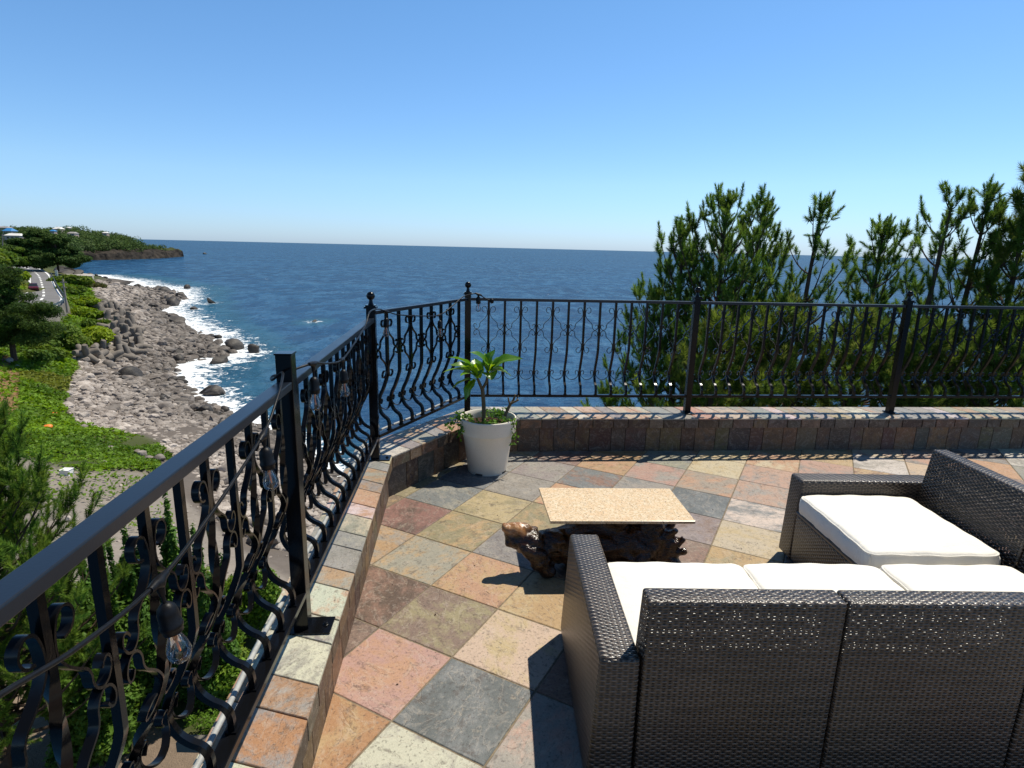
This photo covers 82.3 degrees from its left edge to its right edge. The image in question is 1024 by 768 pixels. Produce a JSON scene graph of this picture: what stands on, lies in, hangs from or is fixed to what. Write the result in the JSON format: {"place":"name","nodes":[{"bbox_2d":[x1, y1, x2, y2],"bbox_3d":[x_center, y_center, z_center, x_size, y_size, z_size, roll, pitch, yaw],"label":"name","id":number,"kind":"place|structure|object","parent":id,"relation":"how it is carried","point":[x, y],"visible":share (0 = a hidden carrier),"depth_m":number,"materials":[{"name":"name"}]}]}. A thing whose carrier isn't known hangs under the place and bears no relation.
{"place":"outdoors","nodes":[
{"label":"outdoors","id":0,"kind":"place"},
{"bbox_2d":[18,266,64,305],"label":"road","id":1,"kind":"structure","parent":0,"point":[50,293],"depth_m":131.44,"materials":[{"name":"asphalt"}]},
{"bbox_2d":[28,283,38,290],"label":"car","id":2,"kind":"object","parent":1,"relation":"on","point":[32,286],"visible":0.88,"depth_m":119.82,"materials":[{"name":"red paint"}]},
{"bbox_2d":[24,267,62,302],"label":"road markings","id":3,"kind":"object","parent":1,"relation":"on","point":[59,294],"visible":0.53,"depth_m":131.24,"materials":[{"name":"white paint"}]},
{"bbox_2d":[66,273,93,277],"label":"sand platform","id":4,"kind":"structure","parent":0,"point":[89,275],"depth_m":203.15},
{"bbox_2d":[55,268,73,273],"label":"boulder","id":5,"kind":"object","parent":4,"relation":"on","point":[67,271],"visible":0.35,"depth_m":205.82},
{"bbox_2d":[81,245,183,259],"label":"headland","id":6,"kind":"structure","parent":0,"point":[150,253],"depth_m":477.55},
{"bbox_2d":[2,228,17,239],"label":"house","id":7,"kind":"structure","parent":6,"relation":"on","point":[8,230],"depth_m":358.09,"materials":[{"name":"blue"}]},
{"bbox_2d":[0,225,165,264],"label":"forest","id":8,"kind":"object","parent":6,"relation":"on","point":[92,241],"visible":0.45,"depth_m":471.40,"materials":[{"name":"plant"}]},
{"bbox_2d":[0,268,289,767],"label":"ground","id":9,"kind":"structure","parent":0,"point":[278,561],"depth_m":25.21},
{"bbox_2d":[0,248,19,266],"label":"shrub","id":10,"kind":"object","parent":9,"relation":"on","point":[10,258],"visible":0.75,"depth_m":132.31,"materials":[{"name":"green plant"}]},
{"bbox_2d":[0,296,19,304],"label":"pine tree","id":11,"kind":"object","parent":9,"relation":"on","point":[7,300],"visible":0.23,"depth_m":57.66,"materials":[{"name":"green plant"}]},
{"bbox_2d":[0,245,31,266],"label":"pine tree","id":12,"kind":"object","parent":9,"relation":"on","point":[23,260],"visible":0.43,"depth_m":182.97,"materials":[{"name":"green plant"}]},
{"bbox_2d":[0,238,46,267],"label":"pine tree","id":13,"kind":"object","parent":9,"relation":"on","point":[23,242],"visible":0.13,"depth_m":187.45,"materials":[{"name":"green plant"}]},
{"bbox_2d":[18,270,31,280],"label":"shrub","id":14,"kind":"object","parent":9,"relation":"on","point":[26,275],"visible":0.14,"depth_m":124.81,"materials":[{"name":"green plant"}]},
{"bbox_2d":[0,264,66,360],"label":"pine tree","id":15,"kind":"object","parent":9,"relation":"on","point":[23,323],"visible":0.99,"depth_m":57.40,"materials":[{"name":"green plant"}]},
{"bbox_2d":[5,228,67,264],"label":"pine tree","id":16,"kind":"object","parent":9,"relation":"on","point":[34,235],"visible":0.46,"depth_m":187.88,"materials":[{"name":"green plant"}]},
{"bbox_2d":[16,343,70,362],"bbox_3d":[-51.966,-3.288,64.091,5.424,2.320,5.526,1,13,0],"label":"shrub","id":17,"kind":"object","parent":9,"relation":"on","point":[46,352],"visible":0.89,"depth_m":63.27,"materials":[{"name":"green plant"}]},
{"bbox_2d":[42,275,70,321],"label":"retaining wall","id":18,"kind":"structure","parent":9,"relation":"on","point":[63,306],"depth_m":92.99,"materials":[{"name":"concrete"}]},
{"bbox_2d":[50,272,64,305],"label":"guardrail","id":19,"kind":"object","parent":18,"relation":"on","point":[62,300],"visible":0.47,"depth_m":108.65,"materials":[{"name":"grey metal"}]},
{"bbox_2d":[23,234,92,270],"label":"pine tree","id":20,"kind":"object","parent":9,"relation":"on","point":[71,257],"visible":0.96,"depth_m":188.31,"materials":[{"name":"green plant"}]},
{"bbox_2d":[61,279,68,312],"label":"utility pole","id":21,"kind":"object","parent":9,"relation":"on","point":[65,297],"visible":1,"depth_m":93.78,"materials":[{"name":"grey concrete"}]},
{"bbox_2d":[59,467,73,475],"bbox_3d":[-22.867,4.539,30.072,0.500,0.370,0.440,1,13,0],"label":"white box","id":22,"kind":"object","parent":9,"relation":"on","point":[65,471],"visible":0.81,"depth_m":29.90,"materials":[{"name":"white plastic"}]},
{"bbox_2d":[43,322,92,350],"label":"shrub","id":23,"kind":"object","parent":9,"relation":"on","point":[71,337],"visible":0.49,"depth_m":72.40,"materials":[{"name":"green plant"}]},
{"bbox_2d":[46,274,94,285],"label":"shrub","id":24,"kind":"object","parent":9,"relation":"on","point":[78,280],"visible":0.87,"depth_m":150.02,"materials":[{"name":"green plant"}]},
{"bbox_2d":[55,285,87,294],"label":"shrub","id":25,"kind":"object","parent":9,"relation":"on","point":[74,290],"visible":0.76,"depth_m":126.53,"materials":[{"name":"green plant"}]},
{"bbox_2d":[0,399,151,767],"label":"pine tree","id":26,"kind":"object","parent":9,"relation":"on","point":[12,512],"visible":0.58,"depth_m":10.68,"materials":[{"name":"green plant"}]},
{"bbox_2d":[67,295,101,307],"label":"shrub","id":27,"kind":"object","parent":9,"relation":"on","point":[86,300],"visible":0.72,"depth_m":113.11,"materials":[{"name":"green plant"}]},
{"bbox_2d":[59,544,112,601],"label":"juniper","id":28,"kind":"object","parent":9,"relation":"on","point":[87,582],"depth_m":13.65,"materials":[{"name":"green plant"}]},
{"bbox_2d":[72,344,99,356],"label":"tetrapod","id":29,"kind":"object","parent":9,"relation":"on","point":[77,352],"visible":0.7,"depth_m":70.36,"materials":[{"name":"concrete"}]},
{"bbox_2d":[70,306,103,319],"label":"shrub","id":30,"kind":"object","parent":9,"relation":"on","point":[87,312],"visible":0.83,"depth_m":101.45,"materials":[{"name":"green plant"}]},
{"bbox_2d":[28,581,147,767],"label":"juniper","id":31,"kind":"object","parent":9,"relation":"on","point":[135,691],"visible":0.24,"depth_m":12.21,"materials":[{"name":"green plant"}]},
{"bbox_2d":[76,344,99,363],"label":"tetrapod","id":32,"kind":"object","parent":9,"relation":"on","point":[85,350],"visible":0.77,"depth_m":69.81,"materials":[{"name":"concrete"}]},
{"bbox_2d":[79,318,110,327],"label":"shrub","id":33,"kind":"object","parent":9,"relation":"on","point":[87,322],"visible":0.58,"depth_m":92.62,"materials":[{"name":"green plant"}]},
{"bbox_2d":[86,281,106,287],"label":"shrub","id":34,"kind":"object","parent":9,"relation":"on","point":[98,284],"visible":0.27,"depth_m":157.58,"materials":[{"name":"green plant"}]},
{"bbox_2d":[80,325,115,344],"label":"shrub","id":35,"kind":"object","parent":9,"relation":"on","point":[97,334],"visible":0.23,"depth_m":76.32,"materials":[{"name":"green plant"}]},
{"bbox_2d":[90,345,108,359],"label":"tetrapod","id":36,"kind":"object","parent":9,"relation":"on","point":[102,354],"visible":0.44,"depth_m":72.44,"materials":[{"name":"concrete"}]},
{"bbox_2d":[98,310,111,320],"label":"tetrapod","id":37,"kind":"object","parent":9,"relation":"on","point":[107,314],"visible":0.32,"depth_m":100.37,"materials":[{"name":"concrete"}]},
{"bbox_2d":[102,359,116,367],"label":"shore stone","id":38,"kind":"object","parent":9,"relation":"on","point":[109,363],"visible":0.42,"depth_m":70.04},
{"bbox_2d":[0,282,219,734],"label":"ground cover","id":39,"kind":"object","parent":9,"relation":"on","point":[86,446],"visible":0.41,"depth_m":40.50,"materials":[{"name":"green plant"}]},
{"bbox_2d":[103,404,120,410],"bbox_3d":[-35.158,2.511,51.299,1.170,1.199,1.833,6,14,20],"label":"shore stone","id":40,"kind":"object","parent":9,"relation":"on","point":[115,406],"visible":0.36,"depth_m":51.41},
{"bbox_2d":[100,348,124,361],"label":"tetrapod","id":41,"kind":"object","parent":9,"relation":"on","point":[114,355],"visible":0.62,"depth_m":74.57,"materials":[{"name":"concrete"}]},
{"bbox_2d":[113,335,120,346],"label":"tetrapod","id":42,"kind":"object","parent":9,"relation":"on","point":[116,340],"visible":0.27,"depth_m":80.20,"materials":[{"name":"concrete"}]},
{"bbox_2d":[115,344,134,359],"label":"tetrapod","id":43,"kind":"object","parent":9,"relation":"on","point":[125,355],"visible":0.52,"depth_m":76.74,"materials":[{"name":"concrete"}]},
{"bbox_2d":[90,526,167,702],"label":"juniper","id":44,"kind":"object","parent":9,"relation":"on","point":[130,583],"visible":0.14,"depth_m":13.31,"materials":[{"name":"green plant"}]},
{"bbox_2d":[122,344,138,359],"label":"tetrapod","id":45,"kind":"object","parent":9,"relation":"on","point":[126,349],"visible":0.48,"depth_m":77.77,"materials":[{"name":"concrete"}]},
{"bbox_2d":[118,366,143,376],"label":"boulder","id":46,"kind":"object","parent":9,"relation":"on","point":[132,370],"visible":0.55,"depth_m":68.24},
{"bbox_2d":[128,345,147,354],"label":"tetrapod","id":47,"kind":"object","parent":9,"relation":"on","point":[135,350],"visible":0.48,"depth_m":80.99,"materials":[{"name":"concrete"}]},
{"bbox_2d":[135,336,152,348],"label":"tetrapod","id":48,"kind":"object","parent":9,"relation":"on","point":[140,344],"visible":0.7,"depth_m":84.87,"materials":[{"name":"concrete"}]},
{"bbox_2d":[130,491,195,709],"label":"juniper","id":49,"kind":"object","parent":9,"relation":"on","point":[169,551],"visible":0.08,"depth_m":13.52,"materials":[{"name":"green plant"}]},
{"bbox_2d":[158,401,174,408],"bbox_3d":[-33.028,2.229,55.926,1.450,1.214,1.504,3,16,-39],"label":"shore stone","id":50,"kind":"object","parent":9,"relation":"on","point":[168,404],"visible":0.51,"depth_m":55.56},
{"bbox_2d":[176,735,207,752],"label":"building","id":51,"kind":"structure","parent":9,"relation":"on","point":[180,748],"depth_m":2.69,"materials":[{"name":"concrete"}]},
{"bbox_2d":[191,449,391,767],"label":"parapet wall","id":52,"kind":"structure","parent":51,"relation":"on","point":[285,726],"depth_m":2.12,"materials":[{"name":"tile"}]},
{"bbox_2d":[0,292,391,767],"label":"railing","id":53,"kind":"object","parent":52,"relation":"on","point":[27,584],"visible":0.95,"depth_m":1.43,"materials":[{"name":"metal"}]},
{"bbox_2d":[0,293,493,698],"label":"string light","id":54,"kind":"object","parent":53,"relation":"hanging from","point":[170,620],"visible":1,"depth_m":1.13,"materials":[{"name":"black rubber"}]},
{"bbox_2d":[192,394,461,767],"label":"rope light","id":55,"kind":"object","parent":53,"relation":"on","point":[217,728],"visible":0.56,"depth_m":1.85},
{"bbox_2d":[359,408,470,496],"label":"parapet wall","id":56,"kind":"structure","parent":51,"relation":"on","point":[423,451],"depth_m":4.41,"materials":[{"name":"tile"}]},
{"bbox_2d":[376,298,467,437],"bbox_3d":[-0.677,-0.183,4.435,0.114,0.855,1.251,7,14,23],"label":"railing","id":57,"kind":"object","parent":56,"relation":"on","point":[399,345],"visible":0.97,"depth_m":4.33,"materials":[{"name":"metal"}]},
{"bbox_2d":[312,449,1023,767],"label":"terrace floor","id":58,"kind":"structure","parent":51,"relation":"on","point":[466,710],"depth_m":3.00,"materials":[{"name":"tile"}]},
{"bbox_2d":[460,409,516,476],"bbox_3d":[-0.191,0.464,4.602,0.443,0.436,0.443,1,13,0],"label":"flower pot","id":59,"kind":"object","parent":58,"relation":"on","point":[487,447],"visible":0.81,"depth_m":4.46,"materials":[{"name":"ceramic"}]},
{"bbox_2d":[444,411,479,441],"bbox_3d":[-0.380,0.320,4.539,0.214,0.220,0.274,-9,17,-39],"label":"trailing ivy","id":60,"kind":"object","parent":59,"relation":"on","point":[459,416],"visible":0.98,"depth_m":4.51,"materials":[{"name":"green plant"}]},
{"bbox_2d":[442,350,521,422],"bbox_3d":[-0.226,0.028,4.499,0.608,0.582,0.240,1,13,0],"label":"plumeria","id":61,"kind":"object","parent":59,"relation":"on","point":[475,367],"visible":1,"depth_m":4.46,"materials":[{"name":"green plant"}]},
{"bbox_2d":[476,407,506,423],"bbox_3d":[-0.166,0.268,4.536,0.264,0.144,0.367,1,13,0],"label":"clover cover","id":62,"kind":"object","parent":59,"relation":"on","point":[499,413],"visible":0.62,"depth_m":4.59,"materials":[{"name":"green plant"}]},
{"bbox_2d":[500,416,518,445],"bbox_3d":[-0.020,0.358,4.479,0.111,0.217,0.148,-9,17,-37],"label":"trailing ivy","id":63,"kind":"object","parent":59,"relation":"on","point":[505,420],"visible":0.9,"depth_m":4.46,"materials":[{"name":"green plant"}]},
{"bbox_2d":[503,394,518,416],"bbox_3d":[-0.002,0.168,4.537,0.123,0.176,0.056,4,13,12],"label":"plant stub","id":64,"kind":"object","parent":59,"relation":"on","point":[509,406],"visible":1,"depth_m":4.53,"materials":[{"name":"brown plant"}]},
{"bbox_2d":[502,488,694,578],"bbox_3d":[0.454,0.844,3.285,1.022,0.374,0.472,1,13,0],"label":"coffee table","id":65,"kind":"object","parent":58,"relation":"on","point":[630,524],"visible":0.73,"depth_m":3.17,"materials":[{"name":"stone"}]},
{"bbox_2d":[561,534,846,767],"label":"sofa module","id":66,"kind":"object","parent":58,"relation":"on","point":[629,708],"visible":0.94,"depth_m":1.83,"materials":[{"name":"wicker"}]},
{"bbox_2d":[608,562,802,673],"bbox_3d":[0.694,0.881,2.277,0.624,0.117,0.598,1,13,-1],"label":"seat cushion","id":67,"kind":"object","parent":66,"relation":"on","point":[632,580],"visible":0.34,"depth_m":2.40,"materials":[{"name":"white fabric"}]},
{"bbox_2d":[779,450,1023,569],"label":"sofa module","id":68,"kind":"object","parent":58,"relation":"on","point":[803,539],"visible":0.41,"depth_m":3.08,"materials":[{"name":"wicker"}]},
{"bbox_2d":[799,495,1000,568],"bbox_3d":[1.897,0.731,2.944,0.632,0.118,0.664,1,13,-1],"label":"seat cushion","id":69,"kind":"object","parent":68,"relation":"on","point":[878,532],"visible":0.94,"depth_m":2.81,"materials":[{"name":"white fabric"}]},
{"bbox_2d":[795,590,1023,767],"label":"sofa module","id":70,"kind":"object","parent":58,"relation":"on","point":[920,710],"visible":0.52,"depth_m":1.83,"materials":[{"name":"wicker"}]},
{"bbox_2d":[743,563,974,674],"bbox_3d":[1.299,0.891,2.292,0.616,0.119,0.599,1,13,-1],"label":"seat cushion","id":71,"kind":"object","parent":70,"relation":"on","point":[814,576],"visible":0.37,"depth_m":2.43,"materials":[{"name":"white fabric"}]},
{"bbox_2d":[963,552,1023,767],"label":"sofa module","id":72,"kind":"object","parent":58,"relation":"on","point":[1014,757],"visible":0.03,"depth_m":1.90,"materials":[{"name":"wicker"}]},
{"bbox_2d":[879,564,1023,664],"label":"seat cushion","id":73,"kind":"object","parent":72,"relation":"on","point":[918,577],"visible":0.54,"depth_m":2.45,"materials":[{"name":"white fabric"}]},
{"bbox_2d":[333,449,1023,767],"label":"terrace grout","id":74,"kind":"object","parent":51,"relation":"on","point":[497,747],"depth_m":2.77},
{"bbox_2d":[470,407,1023,451],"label":"parapet wall","id":75,"kind":"structure","parent":51,"relation":"on","point":[540,429],"depth_m":5.25,"materials":[{"name":"tile"}]},
{"bbox_2d":[464,282,1023,413],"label":"railing","id":76,"kind":"object","parent":75,"relation":"on","point":[898,370],"visible":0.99,"depth_m":5.24,"materials":[{"name":"metal"}]},
{"bbox_2d":[52,279,340,572],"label":"beach stones","id":77,"kind":"object","parent":9,"relation":"on","point":[96,395],"visible":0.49,"depth_m":58.92,"materials":[{"name":"stone"}]},
{"bbox_2d":[167,543,241,710],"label":"juniper","id":78,"kind":"object","parent":9,"relation":"on","point":[203,601],"visible":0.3,"depth_m":13.57,"materials":[{"name":"green plant"}]},
{"bbox_2d":[195,405,213,410],"bbox_3d":[-29.866,2.764,57.168,1.772,1.486,1.199,-8,16,-35],"label":"boulder","id":79,"kind":"object","parent":9,"relation":"on","point":[205,407],"visible":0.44,"depth_m":56.72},
{"bbox_2d":[209,415,221,421],"bbox_3d":[-27.234,3.380,53.496,1.581,1.165,1.094,3,3,18],"label":"shore stone","id":80,"kind":"object","parent":9,"relation":"on","point":[218,418],"visible":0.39,"depth_m":53.17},
{"bbox_2d":[209,356,228,363],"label":"sea rock","id":81,"kind":"object","parent":9,"relation":"on","point":[219,359],"visible":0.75,"depth_m":81.75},
{"bbox_2d":[217,463,240,474],"bbox_3d":[-17.977,5.694,37.135,1.634,1.616,1.204,7,14,21],"label":"shore stone","id":82,"kind":"object","parent":9,"relation":"on","point":[223,468],"visible":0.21,"depth_m":36.64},
{"bbox_2d":[210,621,250,700],"bbox_3d":[-7.302,6.696,14.666,2.664,1.933,1.988,6,14,19],"label":"shrub","id":83,"kind":"object","parent":9,"relation":"on","point":[232,675],"visible":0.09,"depth_m":13.75,"materials":[{"name":"green plant"}]},
{"bbox_2d":[223,566,281,639],"bbox_3d":[-7.536,6.108,16.295,2.492,2.589,1.680,1,13,0],"label":"shrub","id":84,"kind":"object","parent":9,"relation":"on","point":[271,591],"visible":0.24,"depth_m":15.91,"materials":[{"name":"green plant"}]},
{"bbox_2d":[246,526,280,544],"bbox_3d":[-10.413,6.679,24.663,1.424,1.269,1.216,-6,15,-29],"label":"shore stone","id":85,"kind":"object","parent":9,"relation":"on","point":[276,540],"visible":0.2,"depth_m":24.37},
{"bbox_2d":[575,380,664,406],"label":"pine tree","id":86,"kind":"object","parent":9,"relation":"on","point":[610,401],"visible":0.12,"depth_m":11.84,"materials":[{"name":"green plant"}]},
{"bbox_2d":[601,278,700,406],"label":"pine tree","id":87,"kind":"object","parent":9,"relation":"on","point":[659,295],"visible":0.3,"depth_m":14.49,"materials":[{"name":"green plant"}]},
{"bbox_2d":[631,214,735,406],"bbox_3d":[4.273,2.205,15.287,2.611,12.811,2.733,1,13,0],"label":"pine tree","id":88,"kind":"object","parent":9,"relation":"on","point":[672,240],"visible":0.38,"depth_m":13.95,"materials":[{"name":"green plant"}]},
{"bbox_2d":[626,304,789,406],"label":"pine tree","id":89,"kind":"object","parent":9,"relation":"on","point":[708,386],"visible":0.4,"depth_m":11.81,"materials":[{"name":"green plant"}]},
{"bbox_2d":[619,182,830,406],"bbox_3d":[5.209,1.848,15.252,5.204,13.566,4.914,1,13,0],"label":"pine tree","id":90,"kind":"object","parent":9,"relation":"on","point":[726,203],"visible":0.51,"depth_m":13.45,"materials":[{"name":"green plant"}]},
{"bbox_2d":[669,190,808,406],"bbox_3d":[5.543,1.820,15.639,3.167,13.458,3.128,-9,17,-38],"label":"pine tree","id":91,"kind":"object","parent":9,"relation":"on","point":[778,249],"visible":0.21,"depth_m":14.01,"materials":[{"name":"green plant"}]},
{"bbox_2d":[679,290,836,406],"bbox_3d":[5.681,3.486,13.388,4.246,11.244,4.305,1,13,0],"label":"pine tree","id":92,"kind":"object","parent":9,"relation":"on","point":[780,361],"visible":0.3,"depth_m":12.11,"materials":[{"name":"green plant"}]},
{"bbox_2d":[748,189,861,406],"bbox_3d":[6.374,2.295,14.038,2.154,13.302,2.561,-4,14,-21],"label":"pine tree","id":93,"kind":"object","parent":9,"relation":"on","point":[825,203],"visible":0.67,"depth_m":12.67,"materials":[{"name":"green plant"}]},
{"bbox_2d":[771,293,942,406],"bbox_3d":[6.957,3.545,13.339,4.192,11.212,3.639,9,15,29],"label":"pine tree","id":94,"kind":"object","parent":9,"relation":"on","point":[850,359],"visible":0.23,"depth_m":11.90,"materials":[{"name":"green plant"}]},
{"bbox_2d":[793,213,929,406],"bbox_3d":[8.977,2.182,15.528,3.418,12.965,2.428,-1,13,-9],"label":"pine tree","id":95,"kind":"object","parent":9,"relation":"on","point":[886,233],"visible":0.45,"depth_m":14.03,"materials":[{"name":"green plant"}]},
{"bbox_2d":[838,313,995,406],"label":"pine tree","id":96,"kind":"object","parent":9,"relation":"on","point":[885,378],"visible":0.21,"depth_m":11.51,"materials":[{"name":"green plant"}]},
{"bbox_2d":[865,180,976,388],"bbox_3d":[9.002,2.263,13.847,1.948,13.582,2.168,1,13,0],"label":"pine tree","id":97,"kind":"object","parent":9,"relation":"on","point":[962,213],"visible":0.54,"depth_m":12.54,"materials":[{"name":"green plant"}]},
{"bbox_2d":[891,173,1023,406],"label":"pine tree","id":98,"kind":"object","parent":9,"relation":"on","point":[991,191],"visible":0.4,"depth_m":12.48,"materials":[{"name":"green plant"}]},
{"bbox_2d":[899,298,1023,406],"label":"pine tree","id":99,"kind":"object","parent":9,"relation":"on","point":[993,363],"visible":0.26,"depth_m":11.26,"materials":[{"name":"green plant"}]},
{"bbox_2d":[920,161,1023,406],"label":"pine tree","id":100,"kind":"object","parent":9,"relation":"on","point":[1016,234],"visible":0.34,"depth_m":12.10,"materials":[{"name":"green plant"}]},
{"bbox_2d":[0,0,1023,259],"label":"sky","id":101,"kind":"structure","parent":0,"point":[532,124],"materials":[{"name":"blue"}]},
{"bbox_2d":[74,239,1023,476],"bbox_3d":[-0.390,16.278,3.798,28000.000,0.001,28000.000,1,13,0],"label":"sea","id":102,"kind":"structure","parent":0,"point":[269,299],"depth_m":181.71,"materials":[{"name":"blue liquid"}]},
{"bbox_2d":[166,297,179,305],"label":"sea rock","id":103,"kind":"object","parent":102,"relation":"in","point":[173,301],"visible":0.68,"depth_m":150.27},
{"bbox_2d":[169,316,185,321],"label":"sea rock","id":104,"kind":"object","parent":102,"relation":"in","point":[175,318],"visible":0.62,"depth_m":120.77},
{"bbox_2d":[202,385,225,395],"bbox_3d":[-33.122,0.796,65.251,2.014,1.421,2.144,7,14,22],"label":"sea rock","id":105,"kind":"object","parent":102,"relation":"in","point":[214,390],"visible":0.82,"depth_m":64.66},
{"bbox_2d":[224,338,243,349],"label":"sea rock","id":106,"kind":"object","parent":102,"relation":"in","point":[235,344],"visible":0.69,"depth_m":91.98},
{"bbox_2d":[247,344,258,352],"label":"sea rock","id":107,"kind":"object","parent":102,"relation":"in","point":[253,348],"visible":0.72,"depth_m":89.82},
{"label":"hills","id":108,"kind":"structure","parent":0,"visible":0},
{"bbox_2d":[4,233,23,239],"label":"house","id":109,"kind":"structure","parent":108,"relation":"on","point":[12,235],"depth_m":319.33,"materials":[{"name":"beige"}]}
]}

